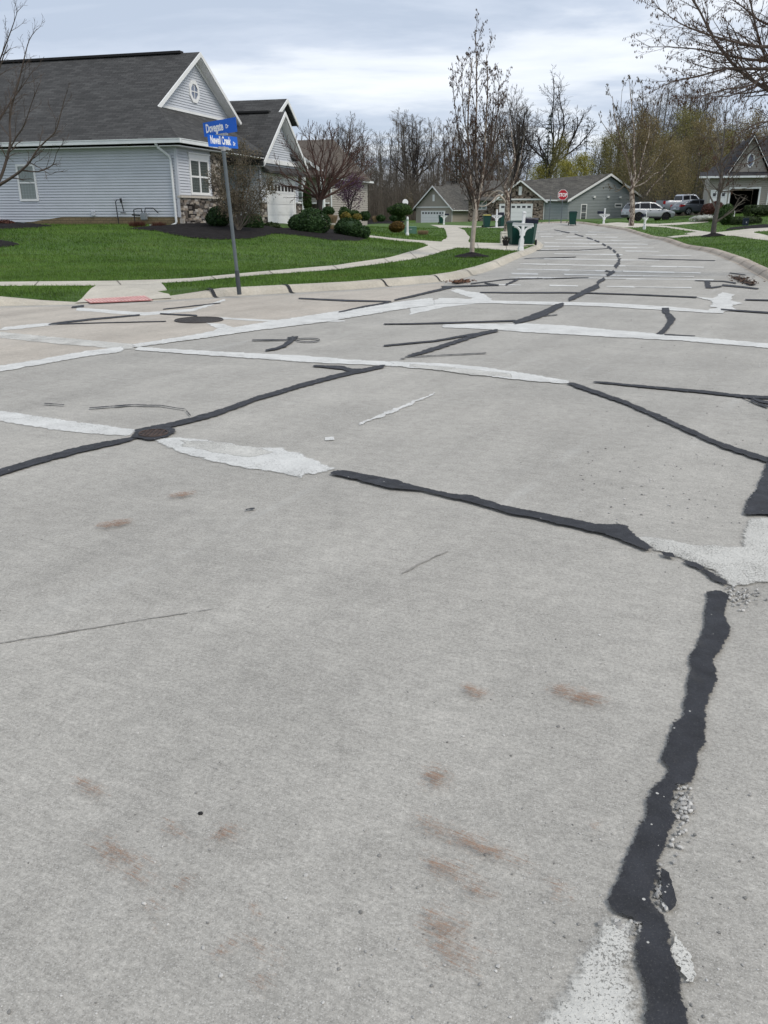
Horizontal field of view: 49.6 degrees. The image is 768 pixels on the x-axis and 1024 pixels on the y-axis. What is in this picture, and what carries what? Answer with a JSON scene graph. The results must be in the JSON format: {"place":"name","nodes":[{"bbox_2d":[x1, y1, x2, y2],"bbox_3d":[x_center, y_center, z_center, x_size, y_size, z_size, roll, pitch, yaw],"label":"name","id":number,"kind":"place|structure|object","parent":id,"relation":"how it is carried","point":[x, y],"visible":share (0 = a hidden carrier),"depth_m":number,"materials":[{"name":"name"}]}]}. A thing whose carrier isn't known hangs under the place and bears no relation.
{"place":"outdoors","nodes":[
{"label":"outdoors","id":0,"kind":"place"},
{"bbox_2d":[0,223,767,1023],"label":"road","id":1,"kind":"structure","parent":0,"point":[234,549],"depth_m":3.04,"materials":[{"name":"concrete"}]},
{"bbox_2d":[138,429,167,437],"bbox_3d":[-1.660,-0.564,5.992,0.210,0.022,0.210,0,20,0],"label":"valve cover","id":2,"kind":"object","parent":1,"relation":"on","point":[156,432],"visible":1,"depth_m":5.98,"materials":[{"name":"metal"}]},
{"bbox_2d":[174,316,222,322],"bbox_3d":[-2.766,-2.872,12.439,0.720,0.022,0.720,0,20,0],"label":"manhole cover","id":3,"kind":"object","parent":1,"relation":"on","point":[203,319],"visible":1,"depth_m":12.40,"materials":[{"name":"metal"}]},
{"bbox_2d":[203,117,241,294],"bbox_3d":[-2.915,-5.565,15.313,0.610,3.039,0.761,-4,20,-11],"label":"street sign","id":4,"kind":"object","parent":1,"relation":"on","point":[216,132],"visible":1,"depth_m":15.02,"materials":[{"name":"blue metal"}]},
{"bbox_2d":[0,227,542,305],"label":"kerb","id":5,"kind":"structure","parent":1,"relation":"on","point":[336,286],"depth_m":17.34,"materials":[{"name":"concrete"}]},
{"bbox_2d":[568,211,577,224],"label":"wheeled bin","id":6,"kind":"object","parent":1,"relation":"on","point":[572,217],"visible":1,"depth_m":68.06,"materials":[{"name":"green plastic"}]},
{"bbox_2d":[538,221,767,280],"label":"kerb","id":7,"kind":"structure","parent":1,"relation":"on","point":[757,269],"depth_m":32.76,"materials":[{"name":"concrete"}]},
{"bbox_2d":[727,275,764,284],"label":"leaf litter","id":8,"kind":"object","parent":1,"relation":"on","point":[746,281],"visible":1,"depth_m":19.36,"materials":[{"name":"plant"}]},
{"bbox_2d":[0,213,767,301],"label":"lawn","id":9,"kind":"structure","parent":0,"point":[420,225],"depth_m":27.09,"materials":[{"name":"green plant"}]},
{"bbox_2d":[0,240,19,246],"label":"mulch bed","id":10,"kind":"object","parent":9,"relation":"on","point":[3,243],"visible":1,"depth_m":24.99,"materials":[{"name":"black soil"}]},
{"bbox_2d":[0,0,71,185],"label":"bare tree","id":11,"kind":"object","parent":10,"relation":"on","point":[11,103],"visible":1,"depth_m":24.53,"materials":[{"name":"brown plant"}]},
{"bbox_2d":[0,222,52,228],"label":"mulch bed","id":12,"kind":"object","parent":9,"relation":"on","point":[16,225],"visible":0.84,"depth_m":32.49,"materials":[{"name":"black soil"}]},
{"bbox_2d":[133,223,281,238],"bbox_3d":[-5.987,-11.567,34.045,4.975,0.529,9.852,9,21,23],"label":"mulch bed","id":13,"kind":"object","parent":9,"relation":"on","point":[201,230],"visible":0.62,"depth_m":31.42,"materials":[{"name":"black soil"}]},
{"bbox_2d":[205,206,229,225],"bbox_3d":[-6.588,-11.747,33.162,1.162,0.889,1.079,0,20,0],"label":"rounded shrub","id":14,"kind":"object","parent":13,"relation":"on","point":[213,217],"visible":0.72,"depth_m":32.84,"materials":[{"name":"green plant"}]},
{"bbox_2d":[198,135,279,229],"bbox_3d":[-5.567,-12.515,31.723,3.192,3.373,2.434,0,20,0],"label":"tall shrub","id":15,"kind":"object","parent":13,"relation":"on","point":[238,205],"visible":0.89,"depth_m":31.72,"materials":[{"name":"brown plant"}]},
{"bbox_2d":[242,214,263,227],"bbox_3d":[-5.397,-11.819,34.018,1.054,0.805,0.996,0,20,0],"label":"rounded shrub","id":16,"kind":"object","parent":13,"relation":"on","point":[258,224],"visible":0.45,"depth_m":33.69,"materials":[{"name":"green plant"}]},
{"bbox_2d":[302,182,312,209],"bbox_3d":[-4.069,-16.538,43.970,0.561,1.686,0.564,0,20,0],"label":"columnar evergreen","id":17,"kind":"object","parent":9,"relation":"on","point":[307,203],"visible":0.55,"depth_m":43.85,"materials":[{"name":"green plant"}]},
{"bbox_2d":[272,228,364,240],"bbox_3d":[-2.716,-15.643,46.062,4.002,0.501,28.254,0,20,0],"label":"mulch bed","id":18,"kind":"object","parent":9,"relation":"on","point":[330,234],"visible":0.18,"depth_m":33.72,"materials":[{"name":"black soil"}]},
{"bbox_2d":[290,207,331,232],"bbox_3d":[-3.063,-11.982,34.556,1.594,1.261,1.622,13,23,32],"label":"rounded shrub","id":19,"kind":"object","parent":18,"relation":"on","point":[307,220],"visible":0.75,"depth_m":34.12,"materials":[{"name":"green plant"}]},
{"bbox_2d":[271,120,378,216],"bbox_3d":[-3.127,-16.599,40.698,5.818,4.950,3.658,0,20,0],"label":"crab apple tree","id":20,"kind":"object","parent":18,"relation":"on","point":[319,196],"visible":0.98,"depth_m":40.72,"materials":[{"name":"brown plant"}]},
{"bbox_2d":[333,217,363,236],"bbox_3d":[-1.530,-12.127,35.629,1.323,1.024,1.295,0,20,0],"label":"rounded shrub","id":21,"kind":"object","parent":18,"relation":"on","point":[350,226],"visible":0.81,"depth_m":35.29,"materials":[{"name":"green plant"}]},
{"bbox_2d":[359,225,370,238],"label":"rounded shrub","id":22,"kind":"object","parent":18,"relation":"on","point":[366,232],"visible":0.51,"depth_m":36.20,"materials":[{"name":"green plant"}]},
{"bbox_2d":[297,139,373,224],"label":"brown roof house","id":23,"kind":"structure","parent":9,"relation":"on","point":[333,202],"depth_m":70.23,"materials":[{"name":"beige"}]},
{"bbox_2d":[334,173,367,210],"bbox_3d":[-2.428,-22.228,58.048,2.685,3.029,2.512,0,20,0],"label":"redbud tree","id":24,"kind":"object","parent":9,"relation":"on","point":[357,187],"visible":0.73,"depth_m":57.84,"materials":[{"name":"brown plant"}]},
{"bbox_2d":[388,221,404,232],"bbox_3d":[0.777,-17.196,50.160,1.041,0.712,1.000,0,20,0],"label":"orange shrub","id":25,"kind":"object","parent":9,"relation":"on","point":[396,226],"visible":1,"depth_m":49.91,"materials":[{"name":"brown plant"}]},
{"bbox_2d":[387,203,412,215],"bbox_3d":[1.002,-19.136,52.654,1.704,0.849,1.566,0,20,0],"label":"topiary shrub","id":26,"kind":"object","parent":9,"relation":"on","point":[398,209],"visible":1,"depth_m":52.22,"materials":[{"name":"green plant"}]},
{"bbox_2d":[454,252,487,257],"bbox_3d":[2.997,-8.892,28.712,1.270,0.157,1.266,0,20,0],"label":"mulch ring","id":27,"kind":"object","parent":9,"relation":"on","point":[470,254],"visible":0.98,"depth_m":28.44,"materials":[{"name":"black soil"}]},
{"bbox_2d":[437,8,524,251],"bbox_3d":[3.247,-12.555,27.819,2.873,7.782,1.792,0,20,0],"label":"birch tree","id":28,"kind":"object","parent":27,"relation":"on","point":[480,184],"visible":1,"depth_m":27.79,"materials":[{"name":"brown plant"}]},
{"bbox_2d":[482,215,490,226],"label":"wheeled bin","id":29,"kind":"object","parent":9,"relation":"on","point":[486,220],"visible":0.9,"depth_m":72.42,"materials":[{"name":"green plastic"}]},
{"bbox_2d":[480,115,526,231],"bbox_3d":[6.150,-17.679,43.643,2.396,5.917,1.603,0,20,0],"label":"birch tree","id":30,"kind":"object","parent":9,"relation":"on","point":[506,194],"visible":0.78,"depth_m":43.75,"materials":[{"name":"brown plant"}]},
{"bbox_2d":[492,79,543,183],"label":"spreading tree","id":31,"kind":"object","parent":9,"relation":"on","point":[528,132],"visible":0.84,"depth_m":149.57,"materials":[{"name":"brown plant"}]},
{"bbox_2d":[526,162,549,179],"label":"budding tree","id":32,"kind":"object","parent":9,"relation":"on","point":[537,174],"visible":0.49,"depth_m":146.39,"materials":[{"name":"green plant"}]},
{"bbox_2d":[499,65,598,176],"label":"spreading tree","id":33,"kind":"object","parent":9,"relation":"on","point":[560,124],"visible":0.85,"depth_m":150.29,"materials":[{"name":"brown plant"}]},
{"bbox_2d":[542,132,575,178],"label":"budding tree","id":34,"kind":"object","parent":9,"relation":"on","point":[560,151],"visible":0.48,"depth_m":146.18,"materials":[{"name":"green plant"}]},
{"bbox_2d":[558,190,567,222],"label":"stop sign","id":35,"kind":"object","parent":9,"relation":"on","point":[562,195],"visible":0.98,"depth_m":70.09,"materials":[{"name":"red metal"}]},
{"bbox_2d":[550,157,583,177],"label":"budding tree","id":36,"kind":"object","parent":9,"relation":"on","point":[565,170],"visible":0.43,"depth_m":135.78,"materials":[{"name":"green plant"}]},
{"bbox_2d":[570,149,596,175],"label":"budding tree","id":37,"kind":"object","parent":9,"relation":"on","point":[580,158],"visible":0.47,"depth_m":137.52,"materials":[{"name":"green plant"}]},
{"bbox_2d":[586,131,624,180],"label":"budding tree","id":38,"kind":"object","parent":9,"relation":"on","point":[606,141],"visible":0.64,"depth_m":150.69,"materials":[{"name":"green plant"}]},
{"bbox_2d":[592,125,636,185],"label":"budding tree","id":39,"kind":"object","parent":9,"relation":"on","point":[617,149],"visible":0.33,"depth_m":151.86,"materials":[{"name":"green plant"}]},
{"bbox_2d":[619,149,643,190],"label":"budding tree","id":40,"kind":"object","parent":9,"relation":"on","point":[631,169],"visible":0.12,"depth_m":147.05,"materials":[{"name":"brown plant"}]},
{"bbox_2d":[608,88,664,175],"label":"spreading tree","id":41,"kind":"object","parent":9,"relation":"on","point":[641,128],"visible":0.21,"depth_m":158.26,"materials":[{"name":"brown plant"}]},
{"bbox_2d":[598,75,675,225],"bbox_3d":[17.235,-24.639,56.958,5.681,9.575,2.199,1,20,4],"label":"birch tree","id":42,"kind":"object","parent":9,"relation":"on","point":[633,182],"visible":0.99,"depth_m":56.97,"materials":[{"name":"beige plant"}]},
{"bbox_2d":[609,103,690,198],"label":"budding tree","id":43,"kind":"object","parent":9,"relation":"on","point":[645,137],"visible":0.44,"depth_m":120.46,"materials":[{"name":"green plant"}]},
{"bbox_2d":[635,129,692,200],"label":"budding tree","id":44,"kind":"object","parent":9,"relation":"on","point":[668,148],"visible":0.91,"depth_m":103.26,"materials":[{"name":"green plant"}]},
{"bbox_2d":[655,194,698,213],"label":"pickup truck","id":45,"kind":"object","parent":9,"relation":"on","point":[666,204],"visible":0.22,"depth_m":86.19,"materials":[{"name":"metal"}]},
{"bbox_2d":[650,98,714,198],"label":"budding tree","id":46,"kind":"object","parent":9,"relation":"on","point":[686,119],"visible":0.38,"depth_m":114.51,"materials":[{"name":"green plant"}]},
{"bbox_2d":[670,199,703,214],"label":"parked sedan","id":47,"kind":"object","parent":9,"relation":"on","point":[687,207],"visible":0.64,"depth_m":80.76,"materials":[{"name":"grey metal"}]},
{"bbox_2d":[622,0,767,193],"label":"catkin tree","id":48,"kind":"object","parent":9,"relation":"on","point":[743,69],"visible":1,"depth_m":18.47,"materials":[{"name":"brown plant"}]},
{"bbox_2d":[659,109,736,215],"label":"budding tree","id":49,"kind":"object","parent":9,"relation":"on","point":[704,129],"visible":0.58,"depth_m":106.45,"materials":[{"name":"brown plant"}]},
{"bbox_2d":[688,214,712,220],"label":"white flowers","id":50,"kind":"object","parent":9,"relation":"on","point":[704,217],"visible":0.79,"depth_m":67.24,"materials":[{"name":"white plant"}]},
{"bbox_2d":[701,233,722,236],"bbox_3d":[16.750,-14.137,42.423,1.231,0.192,1.227,0,20,0],"label":"mulch ring","id":51,"kind":"object","parent":9,"relation":"on","point":[712,234],"visible":1,"depth_m":42.16,"materials":[{"name":"black soil"}]},
{"bbox_2d":[693,96,766,232],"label":"young tree","id":52,"kind":"object","parent":51,"relation":"on","point":[715,218],"visible":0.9,"depth_m":41.64,"materials":[{"name":"brown plant"}]},
{"bbox_2d":[700,201,723,215],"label":"brown shrub","id":53,"kind":"object","parent":9,"relation":"on","point":[708,208],"visible":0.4,"depth_m":69.17,"materials":[{"name":"red plant"}]},
{"bbox_2d":[690,119,740,195],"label":"budding tree","id":54,"kind":"object","parent":9,"relation":"on","point":[728,135],"visible":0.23,"depth_m":109.30,"materials":[{"name":"brown plant"}]},
{"bbox_2d":[718,203,734,224],"bbox_3d":[25.145,-21.834,61.214,1.258,1.701,1.162,0,20,0],"label":"conifer","id":55,"kind":"object","parent":9,"relation":"on","point":[725,209],"visible":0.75,"depth_m":60.89,"materials":[{"name":"green plant"}]},
{"bbox_2d":[722,100,767,190],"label":"budding tree","id":56,"kind":"object","parent":9,"relation":"on","point":[755,122],"visible":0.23,"depth_m":112.89,"materials":[{"name":"brown plant"}]},
{"bbox_2d":[730,216,762,224],"bbox_3d":[26.300,-21.078,60.446,2.277,0.832,1.232,0,20,0],"label":"clipped hedge","id":57,"kind":"object","parent":9,"relation":"on","point":[739,220],"visible":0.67,"depth_m":60.04,"materials":[{"name":"green plant"}]},
{"bbox_2d":[725,224,767,230],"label":"mulch bed","id":58,"kind":"object","parent":9,"relation":"on","point":[754,226],"visible":0.98,"depth_m":54.21,"materials":[{"name":"black soil"}]},
{"bbox_2d":[743,204,767,216],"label":"clipped hedge","id":59,"kind":"object","parent":9,"relation":"on","point":[762,210],"visible":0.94,"depth_m":68.28,"materials":[{"name":"green plant"}]},
{"bbox_2d":[0,221,767,302],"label":"pavement","id":60,"kind":"structure","parent":0,"point":[456,238],"depth_m":23.48,"materials":[{"name":"concrete"}]},
{"bbox_2d":[84,295,151,302],"bbox_3d":[-4.840,-3.880,15.161,1.100,0.047,0.620,-10,22,-26],"label":"tactile pad","id":61,"kind":"object","parent":60,"relation":"on","point":[121,299],"visible":1,"depth_m":15.11,"materials":[{"name":"pink plastic"}]},
{"bbox_2d":[506,221,520,244],"bbox_3d":[6.058,-12.886,38.462,0.680,1.100,0.899,-5,20,-13],"label":"wheeled bin","id":62,"kind":"object","parent":60,"relation":"on","point":[513,232],"visible":0.51,"depth_m":38.20,"materials":[{"name":"green plastic"}]},
{"bbox_2d":[512,211,538,250],"bbox_3d":[5.631,-11.200,33.392,1.022,1.610,0.200,0,20,-7],"label":"mailbox","id":63,"kind":"object","parent":60,"relation":"on","point":[526,221],"visible":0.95,"depth_m":33.25,"materials":[{"name":"white plastic"}]},
{"bbox_2d":[520,221,536,244],"bbox_3d":[6.550,-12.624,37.598,0.680,1.100,0.899,7,21,19],"label":"wheeled bin","id":64,"kind":"object","parent":60,"relation":"on","point":[530,235],"visible":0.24,"depth_m":37.34,"materials":[{"name":"green plastic"}]},
{"bbox_2d":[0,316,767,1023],"bbox_3d":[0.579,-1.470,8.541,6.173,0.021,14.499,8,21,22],"label":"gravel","id":65,"kind":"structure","parent":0,"point":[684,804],"depth_m":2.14,"materials":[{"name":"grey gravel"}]},
{"bbox_2d":[0,0,767,195],"label":"sky","id":66,"kind":"structure","parent":0,"point":[369,59],"materials":[{"name":"grey"}]},
{"bbox_2d":[621,202,674,220],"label":"parked suv","id":67,"kind":"object","parent":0,"point":[655,211],"visible":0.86,"depth_m":77.27,"materials":[{"name":"silver metal"}]},
{"bbox_3d":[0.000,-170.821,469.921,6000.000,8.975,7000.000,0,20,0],"label":"ground","id":68,"kind":"structure","parent":0,"visible":0},
{"bbox_2d":[0,50,307,224],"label":"corner house","id":69,"kind":"structure","parent":68,"relation":"on","point":[134,130],"depth_m":35.48,"materials":[{"name":"grey plastic"}]},
{"bbox_2d":[15,164,38,200],"bbox_3d":[-15.124,-13.954,35.265,0.916,1.460,0.267,1,20,2],"label":"window","id":70,"kind":"structure","parent":69,"relation":"in","point":[24,187],"depth_m":35.28,"materials":[{"name":"white glass"}]},
{"bbox_2d":[132,208,157,221],"bbox_3d":[-9.820,-12.020,34.164,1.155,0.900,0.205,3,20,9],"label":"gas meter","id":71,"kind":"object","parent":69,"relation":"attached to","point":[143,216],"visible":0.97,"depth_m":34.07,"materials":[{"name":"grey metal"}]},
{"bbox_2d":[188,80,199,102],"bbox_3d":[-8.677,-19.207,38.020,0.060,0.924,0.924,5,20,15],"label":"octagonal window","id":72,"kind":"structure","parent":69,"relation":"in","point":[194,94],"depth_m":38.00,"materials":[{"name":"white glass"}]},
{"bbox_2d":[187,152,210,194],"bbox_3d":[-7.770,-14.221,35.045,0.542,1.630,1.880,1,20,4],"label":"window","id":73,"kind":"structure","parent":69,"relation":"in","point":[202,163],"depth_m":34.97,"materials":[{"name":"white glass"}]},
{"bbox_2d":[265,179,295,223],"bbox_3d":[-5.347,-16.124,43.416,0.158,2.230,3.930,5,20,15],"label":"garage door","id":74,"kind":"structure","parent":69,"relation":"in","point":[279,213],"depth_m":43.35,"materials":[{"name":"white metal"}]},
{"bbox_2d":[330,116,362,166],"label":"spreading tree","id":75,"kind":"object","parent":68,"relation":"on","point":[339,136],"visible":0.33,"depth_m":132.38,"materials":[{"name":"brown plant"}]},
{"bbox_2d":[349,122,381,188],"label":"woodland tree","id":76,"kind":"object","parent":68,"relation":"on","point":[364,147],"visible":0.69,"depth_m":150.78,"materials":[{"name":"brown plant"}]},
{"bbox_2d":[365,131,396,189],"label":"woodland tree","id":77,"kind":"object","parent":68,"relation":"on","point":[380,158],"visible":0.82,"depth_m":180.79,"materials":[{"name":"brown plant"}]},
{"bbox_2d":[368,129,394,191],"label":"woodland tree","id":78,"kind":"object","parent":68,"relation":"on","point":[380,152],"visible":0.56,"depth_m":187.46,"materials":[{"name":"brown plant"}]},
{"bbox_2d":[381,127,406,202],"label":"woodland tree","id":79,"kind":"object","parent":68,"relation":"on","point":[390,157],"visible":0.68,"depth_m":185.30,"materials":[{"name":"brown plant"}]},
{"bbox_2d":[373,107,428,194],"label":"woodland tree","id":80,"kind":"object","parent":68,"relation":"on","point":[402,143],"visible":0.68,"depth_m":185.32,"materials":[{"name":"brown plant"}]},
{"bbox_2d":[384,116,418,192],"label":"woodland tree","id":81,"kind":"object","parent":68,"relation":"on","point":[398,154],"visible":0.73,"depth_m":185.72,"materials":[{"name":"brown plant"}]},
{"bbox_2d":[389,110,422,180],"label":"woodland tree","id":82,"kind":"object","parent":68,"relation":"on","point":[403,137],"visible":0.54,"depth_m":190.99,"materials":[{"name":"brown plant"}]},
{"bbox_2d":[395,146,421,197],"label":"woodland tree","id":83,"kind":"object","parent":68,"relation":"on","point":[405,172],"visible":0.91,"depth_m":176.57,"materials":[{"name":"brown plant"}]},
{"bbox_2d":[378,110,439,196],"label":"spreading tree","id":84,"kind":"object","parent":68,"relation":"on","point":[417,154],"visible":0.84,"depth_m":179.32,"materials":[{"name":"brown plant"}]},
{"bbox_2d":[404,120,441,192],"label":"woodland tree","id":85,"kind":"object","parent":68,"relation":"on","point":[419,137],"visible":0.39,"depth_m":190.37,"materials":[{"name":"brown plant"}]},
{"bbox_2d":[417,123,449,190],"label":"woodland tree","id":86,"kind":"object","parent":68,"relation":"on","point":[429,155],"visible":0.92,"depth_m":176.67,"materials":[{"name":"brown plant"}]},
{"bbox_2d":[417,116,449,179],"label":"woodland tree","id":87,"kind":"object","parent":68,"relation":"on","point":[432,139],"visible":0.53,"depth_m":191.75,"materials":[{"name":"brown plant"}]},
{"bbox_2d":[427,118,452,181],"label":"woodland tree","id":88,"kind":"object","parent":68,"relation":"on","point":[443,140],"visible":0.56,"depth_m":194.84,"materials":[{"name":"brown plant"}]},
{"bbox_2d":[412,180,508,222],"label":"tan house","id":89,"kind":"structure","parent":68,"relation":"on","point":[432,204],"depth_m":155.51,"materials":[{"name":"plastic"}]},
{"bbox_2d":[421,211,444,222],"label":"garage door","id":90,"kind":"structure","parent":89,"relation":"in","point":[424,218],"depth_m":155.81,"materials":[{"name":"white metal"}]},
{"bbox_2d":[481,85,531,171],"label":"woodland tree","id":91,"kind":"object","parent":68,"relation":"on","point":[501,125],"visible":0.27,"depth_m":193.46,"materials":[{"name":"brown plant"}]},
{"bbox_2d":[493,103,525,175],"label":"woodland tree","id":92,"kind":"object","parent":68,"relation":"on","point":[510,132],"visible":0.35,"depth_m":187.10,"materials":[{"name":"brown plant"}]},
{"bbox_2d":[502,85,541,175],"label":"woodland tree","id":93,"kind":"object","parent":68,"relation":"on","point":[517,119],"visible":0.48,"depth_m":188.58,"materials":[{"name":"brown plant"}]},
{"bbox_2d":[504,108,542,179],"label":"woodland tree","id":94,"kind":"object","parent":68,"relation":"on","point":[531,152],"visible":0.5,"depth_m":172.10,"materials":[{"name":"brown plant"}]},
{"bbox_2d":[538,113,557,178],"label":"bare tree","id":95,"kind":"object","parent":68,"relation":"on","point":[547,151],"visible":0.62,"depth_m":145.15,"materials":[{"name":"brown plant"}]},
{"bbox_2d":[329,111,767,219],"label":"undergrowth","id":96,"kind":"object","parent":68,"relation":"on","point":[377,206],"visible":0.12,"depth_m":174.12,"materials":[{"name":"brown plant"}]},
{"bbox_2d":[464,174,642,221],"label":"stone house","id":97,"kind":"structure","parent":68,"relation":"on","point":[589,197],"depth_m":120.41,"materials":[{"name":"grey plastic"}]},
{"bbox_2d":[499,204,532,220],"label":"garage door","id":98,"kind":"structure","parent":97,"relation":"in","point":[516,209],"depth_m":120.30,"materials":[{"name":"white metal"}]},
{"bbox_2d":[635,83,674,164],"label":"woodland tree","id":99,"kind":"object","parent":68,"relation":"on","point":[660,108],"visible":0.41,"depth_m":141.82,"materials":[{"name":"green plant"}]},
{"bbox_2d":[637,78,678,193],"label":"woodland tree","id":100,"kind":"object","parent":68,"relation":"on","point":[665,109],"visible":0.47,"depth_m":137.60,"materials":[{"name":"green plant"}]},
{"bbox_2d":[643,80,701,170],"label":"woodland tree","id":101,"kind":"object","parent":68,"relation":"on","point":[679,116],"visible":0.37,"depth_m":122.22,"materials":[{"name":"brown plant"}]},
{"bbox_2d":[664,80,727,187],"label":"spreading tree","id":102,"kind":"object","parent":68,"relation":"on","point":[691,120],"visible":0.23,"depth_m":135.46,"materials":[{"name":"brown plant"}]},
{"bbox_2d":[680,80,725,151],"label":"woodland tree","id":103,"kind":"object","parent":68,"relation":"on","point":[712,104],"visible":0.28,"depth_m":143.93,"materials":[{"name":"brown plant"}]},
{"bbox_2d":[699,134,767,215],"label":"house","id":104,"kind":"structure","parent":68,"relation":"on","point":[759,195],"depth_m":74.61,"materials":[{"name":"beige"}]},
{"bbox_2d":[710,190,727,204],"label":"garage door","id":105,"kind":"structure","parent":104,"relation":"in","point":[723,200],"depth_m":75.26,"materials":[{"name":"white metal"}]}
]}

